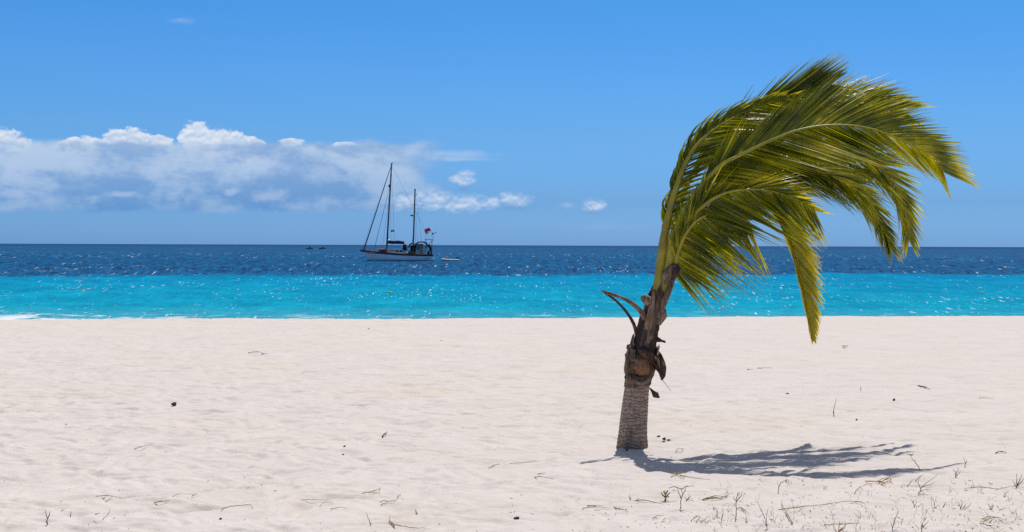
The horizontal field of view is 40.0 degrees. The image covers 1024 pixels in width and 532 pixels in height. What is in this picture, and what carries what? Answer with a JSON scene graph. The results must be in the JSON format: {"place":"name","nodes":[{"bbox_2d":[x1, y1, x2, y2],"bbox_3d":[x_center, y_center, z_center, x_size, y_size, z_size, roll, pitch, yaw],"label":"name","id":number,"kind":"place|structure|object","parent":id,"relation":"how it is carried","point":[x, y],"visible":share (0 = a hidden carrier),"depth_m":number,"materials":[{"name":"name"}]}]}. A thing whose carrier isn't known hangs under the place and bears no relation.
{"place":"outdoors","nodes":[
{"label":"outdoors","id":0,"kind":"place"},
{"bbox_2d":[0,316,1023,531],"bbox_3d":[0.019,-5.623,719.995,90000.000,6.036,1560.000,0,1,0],"label":"beach sand","id":1,"kind":"structure","parent":0,"point":[301,403],"depth_m":15.79,"materials":[{"name":"beige sand"}]},
{"bbox_2d":[306,499,343,508],"bbox_3d":[-1.432,1.843,10.936,0.196,0.030,0.535,0,1,-36],"label":"stick","id":2,"kind":"object","parent":1,"relation":"on","point":[323,502],"visible":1,"depth_m":11.10,"materials":[{"name":"wood"}]},
{"bbox_2d":[52,480,598,531],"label":"beach straw","id":3,"kind":"object","parent":1,"relation":"on","point":[320,523],"visible":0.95,"depth_m":10.53,"materials":[{"name":"beige plant"}]},
{"bbox_2d":[389,517,422,527],"bbox_3d":[-0.824,1.856,10.163,0.150,0.032,0.603,0,1,-29],"label":"stick","id":4,"kind":"object","parent":1,"relation":"on","point":[392,523],"visible":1,"depth_m":10.03,"materials":[{"name":"brown wood"}]},
{"bbox_2d":[587,505,628,511],"bbox_3d":[0.804,1.856,10.795,0.408,0.024,0.217,1,1,39],"label":"dry stalk","id":5,"kind":"object","parent":1,"relation":"on","point":[602,505],"visible":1,"depth_m":10.84,"materials":[{"name":"plant"}]},
{"bbox_2d":[661,490,669,500],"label":"green seedling","id":6,"kind":"object","parent":1,"relation":"on","point":[665,496],"visible":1,"depth_m":11.16,"materials":[{"name":"green plant"}]},
{"bbox_2d":[670,486,688,508],"bbox_3d":[1.296,1.771,10.752,0.199,0.195,0.056,0,1,0],"label":"dry stalk","id":7,"kind":"object","parent":1,"relation":"on","point":[682,493],"visible":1,"depth_m":10.75,"materials":[{"name":"brown plant"}]},
{"bbox_2d":[671,472,709,479],"bbox_3d":[1.520,1.833,12.286,0.230,0.031,0.444,0,1,-23],"label":"dry stalk","id":8,"kind":"object","parent":1,"relation":"on","point":[686,476],"visible":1,"depth_m":12.26,"materials":[{"name":"plant"}]},
{"bbox_2d":[702,495,727,499],"bbox_3d":[1.626,1.841,11.162,0.313,0.034,0.076,0,1,-36],"label":"dry stalk","id":9,"kind":"object","parent":1,"relation":"on","point":[711,497],"visible":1,"depth_m":11.13,"materials":[{"name":"plant"}]},
{"bbox_2d":[734,491,742,520],"bbox_3d":[1.661,1.775,10.356,0.073,0.230,0.031,0,1,0],"label":"dry stalk","id":10,"kind":"object","parent":1,"relation":"on","point":[736,500],"visible":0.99,"depth_m":10.35,"materials":[{"name":"brown plant"}]},
{"bbox_2d":[756,500,767,529],"bbox_3d":[1.775,1.770,10.001,0.092,0.233,0.035,0,1,0],"label":"dry stalk","id":11,"kind":"object","parent":1,"relation":"on","point":[764,517],"visible":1,"depth_m":10.00,"materials":[{"name":"brown plant"}]},
{"bbox_2d":[601,52,979,448],"bbox_3d":[2.808,-0.208,14.285,3.872,4.075,2.076,0,1,0],"label":"palm tree","id":12,"kind":"object","parent":1,"relation":"on","point":[783,144],"visible":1,"depth_m":13.86,"materials":[{"name":"green plant"}]},
{"bbox_2d":[596,472,1022,531],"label":"straw litter","id":13,"kind":"object","parent":1,"relation":"on","point":[845,511],"visible":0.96,"depth_m":10.58,"materials":[{"name":"beige plant"}]},
{"bbox_2d":[778,501,865,509],"bbox_3d":[2.374,1.847,10.883,0.788,0.042,0.358,0,1,-10],"label":"stick","id":14,"kind":"object","parent":1,"relation":"on","point":[823,504],"visible":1,"depth_m":10.95,"materials":[{"name":"wood"}]},
{"bbox_2d":[825,521,857,531],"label":"dry stalk","id":15,"kind":"object","parent":1,"relation":"on","point":[840,524],"visible":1,"depth_m":9.94,"materials":[{"name":"beige plant"}]},
{"bbox_2d":[865,477,892,485],"bbox_3d":[3.115,1.829,11.931,0.233,0.033,0.508,0,1,10],"label":"dry stalk","id":16,"kind":"object","parent":1,"relation":"on","point":[882,482],"visible":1,"depth_m":11.93,"materials":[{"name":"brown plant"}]},
{"bbox_2d":[907,474,937,493],"bbox_3d":[3.336,1.779,11.431,0.259,0.172,0.059,0,1,0],"label":"dry stalk","id":17,"kind":"object","parent":1,"relation":"on","point":[923,485],"visible":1,"depth_m":11.42,"materials":[{"name":"plant"}]},
{"bbox_2d":[982,516,1004,520],"bbox_3d":[3.543,1.869,10.350,0.197,0.029,0.176,0,1,0],"label":"stick","id":18,"kind":"object","parent":1,"relation":"on","point":[990,518],"visible":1,"depth_m":10.38,"materials":[{"name":"wood"}]},
{"bbox_2d":[964,485,1022,488],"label":"stick","id":19,"kind":"object","parent":1,"relation":"on","point":[994,488],"visible":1,"depth_m":11.66,"materials":[{"name":"wood"}]},
{"bbox_2d":[0,244,1023,319],"bbox_3d":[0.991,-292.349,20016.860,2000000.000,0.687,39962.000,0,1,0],"label":"sea water","id":20,"kind":"structure","parent":0,"point":[133,281],"depth_m":110.28,"materials":[{"name":"blue liquid"}]},
{"bbox_2d":[360,163,435,261],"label":"sailing yacht","id":21,"kind":"object","parent":20,"relation":"on","point":[415,252],"visible":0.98,"depth_m":251.06,"materials":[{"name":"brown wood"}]},
{"bbox_2d":[437,257,458,260],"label":"inflatable dinghy","id":22,"kind":"object","parent":20,"relation":"on","point":[447,259],"visible":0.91,"depth_m":258.77,"materials":[{"name":"grey rubber"}]},
{"bbox_2d":[0,0,1023,246],"label":"sky","id":23,"kind":"structure","parent":0,"point":[263,122],"materials":[{"name":"blue"}]},
{"bbox_2d":[582,475,1023,531],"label":"weed crumbs","id":24,"kind":"object","parent":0,"point":[827,502],"visible":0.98,"depth_m":10.60,"materials":[{"name":"plant"}]},
{"bbox_2d":[711,477,1021,531],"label":"dry grass","id":25,"kind":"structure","parent":0,"point":[863,515],"depth_m":10.52,"materials":[{"name":"brown plant"}]}
]}

